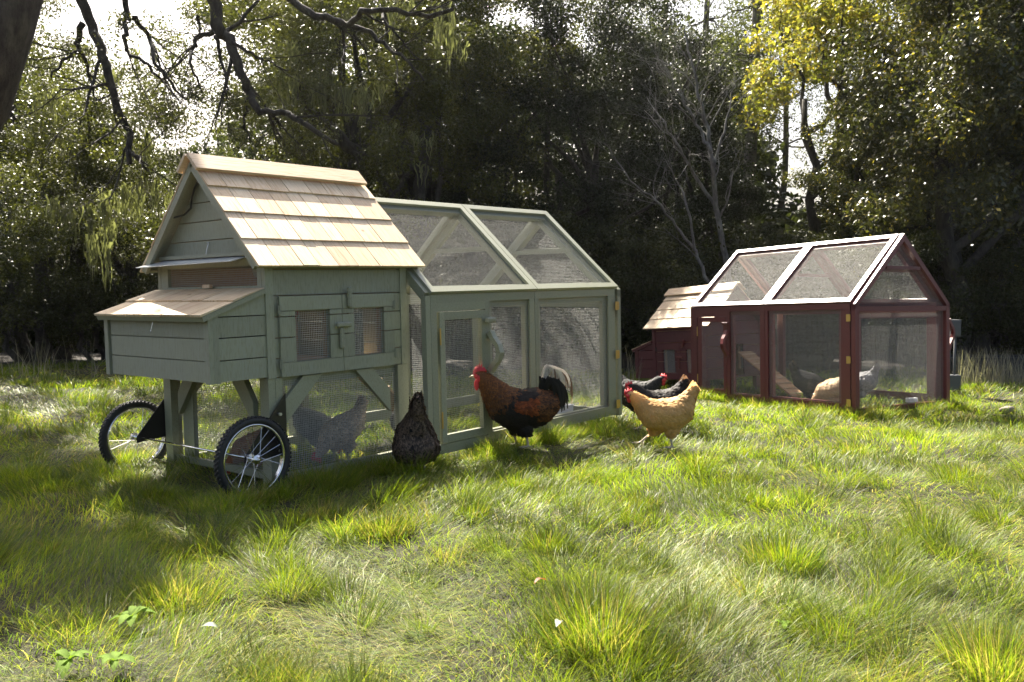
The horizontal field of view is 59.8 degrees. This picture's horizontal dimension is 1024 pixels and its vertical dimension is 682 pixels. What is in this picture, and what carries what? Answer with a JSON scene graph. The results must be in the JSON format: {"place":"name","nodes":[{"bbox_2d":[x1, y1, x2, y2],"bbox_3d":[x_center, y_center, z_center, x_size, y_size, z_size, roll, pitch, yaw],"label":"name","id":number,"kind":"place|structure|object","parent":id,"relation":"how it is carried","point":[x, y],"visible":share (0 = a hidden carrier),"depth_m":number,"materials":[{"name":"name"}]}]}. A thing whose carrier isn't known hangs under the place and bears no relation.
{"place":"outdoors","nodes":[
{"label":"outdoors","id":0,"kind":"place"},
{"bbox_2d":[7,0,912,215],"label":"sky","id":1,"kind":"structure","parent":0,"point":[136,7],"materials":[{"name":"white"}]},
{"bbox_2d":[0,342,1023,681],"bbox_3d":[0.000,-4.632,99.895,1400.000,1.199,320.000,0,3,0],"label":"ground","id":2,"kind":"structure","parent":0,"point":[22,640],"depth_m":3.65,"materials":[{"name":"green plant"}]},
{"bbox_2d":[0,0,85,234],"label":"oak tree","id":3,"kind":"object","parent":2,"relation":"on","point":[54,4],"visible":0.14,"depth_m":16.55,"materials":[{"name":"green plant"}]},
{"bbox_2d":[0,210,118,362],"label":"shrub","id":4,"kind":"object","parent":2,"relation":"on","point":[30,309],"visible":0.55,"depth_m":13.74,"materials":[{"name":"green plant"}]},
{"bbox_2d":[53,649,91,678],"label":"weed","id":5,"kind":"object","parent":2,"relation":"on","point":[65,662],"visible":0.97,"depth_m":2.53,"materials":[{"name":"plant"}]},
{"bbox_2d":[1,220,157,361],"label":"shrub","id":6,"kind":"object","parent":2,"relation":"on","point":[59,278],"visible":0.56,"depth_m":13.71,"materials":[{"name":"green plant"}]},
{"bbox_2d":[0,34,173,361],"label":"oak tree","id":7,"kind":"object","parent":2,"relation":"on","point":[49,191],"visible":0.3,"depth_m":14.24,"materials":[{"name":"green plant"}]},
{"bbox_2d":[30,137,176,297],"bbox_3d":[-6.409,-1.499,14.886,2.521,3.803,2.634,3,4,41],"label":"oak tree","id":8,"kind":"object","parent":2,"relation":"on","point":[121,269],"visible":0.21,"depth_m":14.55,"materials":[{"name":"green plant"}]},
{"bbox_2d":[96,651,136,670],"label":"weed","id":9,"kind":"object","parent":2,"relation":"on","point":[114,656],"visible":0.97,"depth_m":2.52,"materials":[{"name":"plant"}]},
{"bbox_2d":[86,206,165,305],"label":"shrub","id":10,"kind":"object","parent":2,"relation":"on","point":[122,288],"visible":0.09,"depth_m":14.26,"materials":[{"name":"green plant"}]},
{"bbox_2d":[108,606,155,626],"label":"weed","id":11,"kind":"object","parent":2,"relation":"on","point":[130,612],"visible":0.98,"depth_m":2.92,"materials":[{"name":"plant"}]},
{"bbox_2d":[150,280,158,290],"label":"shrub","id":12,"kind":"object","parent":2,"relation":"on","point":[155,284],"depth_m":13.72,"materials":[{"name":"green plant"}]},
{"bbox_2d":[125,140,245,286],"bbox_3d":[-5.885,-1.579,16.259,2.385,4.021,3.269,-2,4,-30],"label":"oak tree","id":13,"kind":"object","parent":2,"relation":"on","point":[173,175],"visible":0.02,"depth_m":15.77,"materials":[{"name":"green plant"}]},
{"bbox_2d":[201,622,218,628],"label":"fallen leaf","id":14,"kind":"object","parent":2,"relation":"on","point":[210,624],"visible":1,"depth_m":2.74,"materials":[{"name":"white plant"}]},
{"bbox_2d":[0,0,488,291],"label":"moss draped oak","id":15,"kind":"object","parent":2,"relation":"on","point":[19,19],"visible":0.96,"depth_m":10.77,"materials":[{"name":"green plant"}]},
{"bbox_2d":[226,429,262,474],"bbox_3d":[-1.604,0.640,5.474,0.349,0.354,0.199,-4,5,-51],"label":"hen","id":16,"kind":"object","parent":2,"relation":"on","point":[230,459],"visible":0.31,"depth_m":5.41,"materials":[{"name":"beige"}]},
{"bbox_2d":[94,153,424,496],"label":"hen house","id":17,"kind":"structure","parent":2,"relation":"on","point":[266,249],"depth_m":5.35,"materials":[{"name":"green paint"}]},
{"bbox_2d":[202,284,212,287],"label":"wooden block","id":18,"kind":"structure","parent":17,"relation":"attached to","point":[208,286],"depth_m":5.30,"materials":[{"name":"brown wood"}]},
{"bbox_2d":[277,295,343,376],"bbox_3d":[-1.182,-0.037,5.228,0.032,0.460,0.462,2,5,40],"label":"door","id":19,"kind":"structure","parent":17,"relation":"in","point":[288,349],"depth_m":5.21,"materials":[{"name":"green paint"}]},
{"bbox_2d":[342,293,396,369],"bbox_3d":[-0.892,-0.063,5.574,0.032,0.460,0.435,2,5,40],"label":"door","id":20,"kind":"structure","parent":17,"relation":"in","point":[376,301],"depth_m":5.58,"materials":[{"name":"green paint"}]},
{"bbox_2d":[357,377,393,410],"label":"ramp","id":21,"kind":"structure","parent":17,"relation":"attached to","point":[391,398],"depth_m":6.51,"materials":[{"name":"brown wood"}]},
{"bbox_2d":[292,404,342,452],"bbox_3d":[-1.355,0.582,6.213,0.413,0.418,0.234,-1,3,-11],"label":"hen","id":22,"kind":"object","parent":2,"relation":"on","point":[296,421],"visible":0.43,"depth_m":6.15,"materials":[{"name":"black"}]},
{"bbox_2d":[195,0,463,348],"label":"oak tree","id":23,"kind":"object","parent":2,"relation":"on","point":[380,192],"visible":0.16,"depth_m":14.26,"materials":[{"name":"green plant"}]},
{"bbox_2d":[311,395,368,462],"bbox_3d":[-1.123,0.575,5.821,0.237,0.423,0.417,1,3,21],"label":"hen","id":24,"kind":"object","parent":2,"relation":"on","point":[344,434],"visible":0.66,"depth_m":5.76,"materials":[{"name":"black"}]},
{"bbox_2d":[317,259,446,354],"bbox_3d":[-2.326,-0.552,14.207,2.538,2.280,2.540,-1,3,-20],"label":"shrub","id":25,"kind":"object","parent":2,"relation":"on","point":[410,309],"visible":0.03,"depth_m":13.77,"materials":[{"name":"green plant"}]},
{"bbox_2d":[247,0,532,367],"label":"oak tree","id":26,"kind":"object","parent":2,"relation":"on","point":[407,178],"visible":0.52,"depth_m":13.96,"materials":[{"name":"green plant"}]},
{"bbox_2d":[389,397,410,435],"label":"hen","id":27,"kind":"object","parent":2,"relation":"on","point":[393,417],"visible":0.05,"depth_m":6.16,"materials":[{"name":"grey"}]},
{"bbox_2d":[392,391,440,472],"bbox_3d":[-0.641,0.547,5.506,0.390,0.539,0.293,3,4,45],"label":"hen","id":28,"kind":"object","parent":2,"relation":"on","point":[415,432],"visible":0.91,"depth_m":5.38,"materials":[{"name":"black"}]},
{"bbox_2d":[288,197,621,454],"bbox_3d":[-0.405,-0.202,7.071,1.743,1.757,2.270,2,5,40],"label":"chicken run","id":29,"kind":"object","parent":2,"relation":"on","point":[528,294],"visible":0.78,"depth_m":6.80,"materials":[{"name":"green paint"}]},
{"bbox_2d":[437,310,487,443],"bbox_3d":[-0.329,0.231,6.007,0.042,0.867,0.460,2,5,40],"label":"door","id":30,"kind":"structure","parent":29,"relation":"in","point":[480,314],"depth_m":5.97,"materials":[{"name":"green paint"}]},
{"bbox_2d":[490,211,621,414],"bbox_3d":[0.257,-0.272,7.933,1.652,1.757,0.095,2,5,40],"label":"gable door","id":31,"kind":"structure","parent":29,"relation":"in","point":[617,291],"depth_m":7.71,"materials":[{"name":"green paint"}]},
{"bbox_2d":[337,0,596,359],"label":"oak tree","id":32,"kind":"object","parent":2,"relation":"on","point":[516,67],"visible":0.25,"depth_m":15.19,"materials":[{"name":"green plant"}]},
{"bbox_2d":[429,201,584,366],"bbox_3d":[0.153,-0.853,14.457,3.186,2.861,3.184,-2,4,-33],"label":"shrub","id":33,"kind":"object","parent":2,"relation":"on","point":[549,278],"visible":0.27,"depth_m":13.91,"materials":[{"name":"green plant"}]},
{"bbox_2d":[0,1,1023,354],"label":"woodland","id":34,"kind":"object","parent":2,"relation":"on","point":[782,219],"visible":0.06,"depth_m":21.37,"materials":[{"name":"green plant"}]},
{"bbox_2d":[0,338,1023,387],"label":"dry grass","id":35,"kind":"structure","parent":2,"relation":"on","point":[970,377],"depth_m":11.66,"materials":[{"name":"plant"}]},
{"bbox_2d":[469,364,572,447],"bbox_3d":[0.068,0.439,6.159,0.732,0.580,0.282,0,3,-6],"label":"rooster","id":36,"kind":"object","parent":2,"relation":"on","point":[524,412],"visible":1,"depth_m":6.08,"materials":[{"name":"black"}]},
{"bbox_2d":[413,0,648,356],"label":"oak tree","id":37,"kind":"object","parent":2,"relation":"on","point":[609,203],"visible":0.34,"depth_m":15.57,"materials":[{"name":"green plant"}]},
{"bbox_2d":[496,0,618,149],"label":"eucalyptus tree","id":38,"kind":"object","parent":2,"relation":"on","point":[544,30],"visible":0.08,"depth_m":24.72,"materials":[{"name":"green plant"}]},
{"bbox_2d":[558,404,573,413],"bbox_3d":[0.330,0.600,7.228,0.210,0.163,0.310,3,4,40],"label":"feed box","id":39,"kind":"object","parent":2,"relation":"on","point":[570,405],"visible":0.06,"depth_m":7.23,"materials":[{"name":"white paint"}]},
{"bbox_2d":[523,242,621,359],"bbox_3d":[1.088,-0.678,16.030,2.570,2.309,2.572,3,4,43],"label":"shrub","id":40,"kind":"object","parent":2,"relation":"on","point":[547,356],"visible":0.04,"depth_m":15.75,"materials":[{"name":"green plant"}]},
{"bbox_2d":[454,0,734,354],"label":"oak tree","id":41,"kind":"object","parent":2,"relation":"on","point":[634,158],"visible":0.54,"depth_m":15.56,"materials":[{"name":"green plant"}]},
{"bbox_2d":[534,210,694,365],"bbox_3d":[1.694,-0.769,14.675,3.014,2.708,3.016,2,4,33],"label":"shrub","id":42,"kind":"object","parent":2,"relation":"on","point":[625,281],"visible":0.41,"depth_m":13.97,"materials":[{"name":"green plant"}]},
{"bbox_2d":[563,0,683,121],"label":"eucalyptus tree","id":43,"kind":"object","parent":2,"relation":"on","point":[616,25],"visible":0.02,"depth_m":24.55,"materials":[{"name":"green plant"}]},
{"bbox_2d":[622,373,666,418],"bbox_3d":[1.097,0.456,7.767,0.543,0.470,0.269,2,4,31],"label":"hen","id":44,"kind":"object","parent":2,"relation":"on","point":[656,383],"visible":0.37,"depth_m":7.68,"materials":[{"name":"grey"}]},
{"bbox_2d":[625,374,690,428],"bbox_3d":[1.158,0.495,7.084,0.532,0.460,0.264,0,3,-6],"label":"hen","id":45,"kind":"object","parent":2,"relation":"on","point":[680,386],"visible":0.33,"depth_m":7.04,"materials":[{"name":"black"}]},
{"bbox_2d":[550,0,770,342],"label":"oak tree","id":46,"kind":"object","parent":2,"relation":"on","point":[688,126],"visible":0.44,"depth_m":16.42,"materials":[{"name":"green plant"}]},
{"bbox_2d":[624,380,700,447],"bbox_3d":[1.038,0.503,6.155,0.532,0.460,0.264,0,3,-3],"label":"hen","id":47,"kind":"object","parent":2,"relation":"on","point":[671,417],"visible":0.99,"depth_m":6.09,"materials":[{"name":"beige"}]},
{"bbox_2d":[623,0,722,208],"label":"eucalyptus tree","id":48,"kind":"object","parent":2,"relation":"on","point":[648,27],"visible":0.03,"depth_m":23.37,"materials":[{"name":"green plant"}]},
{"bbox_2d":[575,209,786,346],"bbox_3d":[2.591,-0.789,14.110,3.089,2.775,3.091,-1,3,-23],"label":"shrub","id":49,"kind":"object","parent":2,"relation":"on","point":[682,221],"visible":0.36,"depth_m":13.88,"materials":[{"name":"green plant"}]},
{"bbox_2d":[556,0,810,284],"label":"bare tree","id":50,"kind":"object","parent":2,"relation":"on","point":[714,199],"visible":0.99,"depth_m":13.23,"materials":[{"name":"brown plant"}]},
{"bbox_2d":[632,282,759,389],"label":"hen house","id":51,"kind":"structure","parent":2,"relation":"on","point":[666,350],"depth_m":11.07,"materials":[{"name":"red paint"}]},
{"bbox_2d":[655,343,680,379],"bbox_3d":[1.961,0.254,11.153,0.032,0.454,0.449,-3,0,-32],"label":"door","id":52,"kind":"structure","parent":51,"relation":"in","point":[660,347],"depth_m":11.15,"materials":[{"name":"red paint"}]},
{"bbox_2d":[680,342,690,379],"bbox_3d":[2.171,0.245,10.828,0.032,0.454,0.328,-3,0,-32],"label":"door","id":53,"kind":"structure","parent":51,"relation":"in","point":[684,370],"depth_m":10.89,"materials":[{"name":"red paint"}]},
{"bbox_2d":[638,123,779,289],"bbox_3d":[4.045,-1.931,17.492,2.795,4.584,3.065,3,4,39],"label":"oak tree","id":54,"kind":"object","parent":2,"relation":"on","point":[742,214],"visible":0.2,"depth_m":16.81,"materials":[{"name":"green plant"}]},
{"bbox_2d":[642,0,789,175],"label":"eucalyptus tree","id":55,"kind":"object","parent":2,"relation":"on","point":[706,16],"visible":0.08,"depth_m":22.59,"materials":[{"name":"green plant"}]},
{"bbox_2d":[692,225,825,365],"bbox_3d":[3.877,-0.669,14.774,2.784,2.500,2.782,-2,4,-39],"label":"shrub","id":56,"kind":"object","parent":2,"relation":"on","point":[763,243],"visible":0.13,"depth_m":14.68,"materials":[{"name":"green plant"}]},
{"bbox_2d":[683,0,835,233],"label":"eucalyptus tree","id":57,"kind":"object","parent":2,"relation":"on","point":[755,17],"visible":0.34,"depth_m":19.65,"materials":[{"name":"green plant"}]},
{"bbox_2d":[737,351,802,396],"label":"ramp","id":58,"kind":"structure","parent":2,"relation":"on","point":[781,378],"depth_m":10.37,"materials":[{"name":"brown wood"}]},
{"bbox_2d":[714,0,851,217],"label":"eucalyptus tree","id":59,"kind":"object","parent":2,"relation":"on","point":[783,188],"visible":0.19,"depth_m":22.65,"materials":[{"name":"green plant"}]},
{"bbox_2d":[773,619,792,629],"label":"weed","id":60,"kind":"object","parent":2,"relation":"on","point":[784,622],"visible":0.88,"depth_m":2.82,"materials":[{"name":"plant"}]},
{"bbox_2d":[789,360,825,398],"bbox_3d":[3.232,0.452,9.555,0.485,0.491,0.276,0,3,3],"label":"hen","id":61,"kind":"object","parent":2,"relation":"on","point":[807,382],"visible":0.61,"depth_m":9.51,"materials":[{"name":"grey"}]},
{"bbox_2d":[691,233,955,412],"bbox_3d":[3.334,-0.210,9.871,1.743,1.757,2.270,-2,2,-32],"label":"chicken run","id":62,"kind":"object","parent":2,"relation":"on","point":[850,307],"visible":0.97,"depth_m":9.39,"materials":[{"name":"red wood"}]},
{"bbox_2d":[697,317,726,393],"bbox_3d":[2.285,0.164,10.159,0.042,0.867,0.460,-2,2,-32],"label":"door","id":63,"kind":"structure","parent":62,"relation":"in","point":[700,382],"depth_m":10.21,"materials":[{"name":"red wood"}]},
{"bbox_2d":[846,233,955,412],"bbox_3d":[3.945,-0.198,8.970,1.652,1.757,0.095,-2,2,-32],"label":"gable door","id":64,"kind":"structure","parent":62,"relation":"in","point":[947,325],"depth_m":8.94,"materials":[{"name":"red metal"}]},
{"bbox_2d":[812,377,838,400],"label":"hen","id":65,"kind":"object","parent":2,"relation":"on","point":[828,391],"visible":0.3,"depth_m":9.04,"materials":[{"name":"beige"}]},
{"bbox_2d":[728,0,928,357],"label":"yellow tree","id":66,"kind":"object","parent":2,"relation":"on","point":[800,17],"visible":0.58,"depth_m":16.36,"materials":[{"name":"yellow plant"}]},
{"bbox_2d":[773,229,917,371],"bbox_3d":[5.171,-0.568,13.546,2.618,2.350,2.616,0,3,1],"label":"shrub","id":67,"kind":"object","parent":2,"relation":"on","point":[813,319],"visible":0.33,"depth_m":13.21,"materials":[{"name":"green plant"}]},
{"bbox_2d":[859,362,879,400],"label":"hen","id":68,"kind":"object","parent":2,"relation":"on","point":[869,378],"visible":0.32,"depth_m":9.33,"materials":[{"name":"beige"}]},
{"bbox_2d":[780,0,992,344],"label":"yellow tree","id":69,"kind":"object","parent":2,"relation":"on","point":[809,63],"visible":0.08,"depth_m":19.32,"materials":[{"name":"plant"}]},
{"bbox_2d":[780,39,1023,363],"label":"broadleaf tree","id":70,"kind":"object","parent":2,"relation":"on","point":[841,190],"visible":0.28,"depth_m":15.21,"materials":[{"name":"green plant"}]},
{"bbox_2d":[816,228,1005,369],"bbox_3d":[6.210,-0.548,13.815,2.556,2.296,2.557,-2,3,-27],"label":"shrub","id":71,"kind":"object","parent":2,"relation":"on","point":[927,253],"visible":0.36,"depth_m":13.19,"materials":[{"name":"green plant"}]},
{"bbox_2d":[905,397,917,402],"bbox_3d":[4.101,0.606,9.134,0.120,0.045,0.060,-1,1,-28],"label":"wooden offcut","id":72,"kind":"object","parent":2,"relation":"on","point":[913,398],"visible":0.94,"depth_m":9.11,"materials":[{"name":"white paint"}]},
{"bbox_2d":[803,0,1023,354],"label":"broadleaf tree","id":73,"kind":"object","parent":2,"relation":"on","point":[957,125],"visible":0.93,"depth_m":12.98,"materials":[{"name":"green plant"}]},
{"bbox_2d":[845,0,1023,354],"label":"broadleaf tree","id":74,"kind":"object","parent":2,"relation":"on","point":[998,154],"visible":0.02,"depth_m":16.77,"materials":[{"name":"green plant"}]},
{"bbox_2d":[881,0,1023,236],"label":"broadleaf tree","id":75,"kind":"object","parent":2,"relation":"on","point":[995,139],"visible":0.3,"depth_m":13.64,"materials":[{"name":"green plant"}]},
{"bbox_2d":[950,320,960,394],"bbox_3d":[5.269,0.270,10.625,0.140,1.050,0.128,0,3,0],"label":"utility post","id":76,"kind":"object","parent":2,"relation":"on","point":[955,381],"visible":0.52,"depth_m":10.58,"materials":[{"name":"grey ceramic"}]},
{"bbox_2d":[938,241,1023,354],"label":"shrub","id":77,"kind":"object","parent":2,"relation":"on","point":[997,314],"visible":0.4,"depth_m":13.38,"materials":[{"name":"green plant"}]},
{"bbox_2d":[950,355,1023,378],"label":"fence","id":78,"kind":"object","parent":2,"relation":"on","point":[971,358],"visible":0.29,"depth_m":12.36,"materials":[{"name":"grey metal"}]},
{"bbox_2d":[999,406,1014,413],"bbox_3d":[4.970,0.700,8.959,0.149,0.098,0.105,0,3,0],"label":"stone","id":79,"kind":"object","parent":2,"relation":"on","point":[1010,410],"visible":0.68,"depth_m":8.92,"materials":[{"name":"brown"}]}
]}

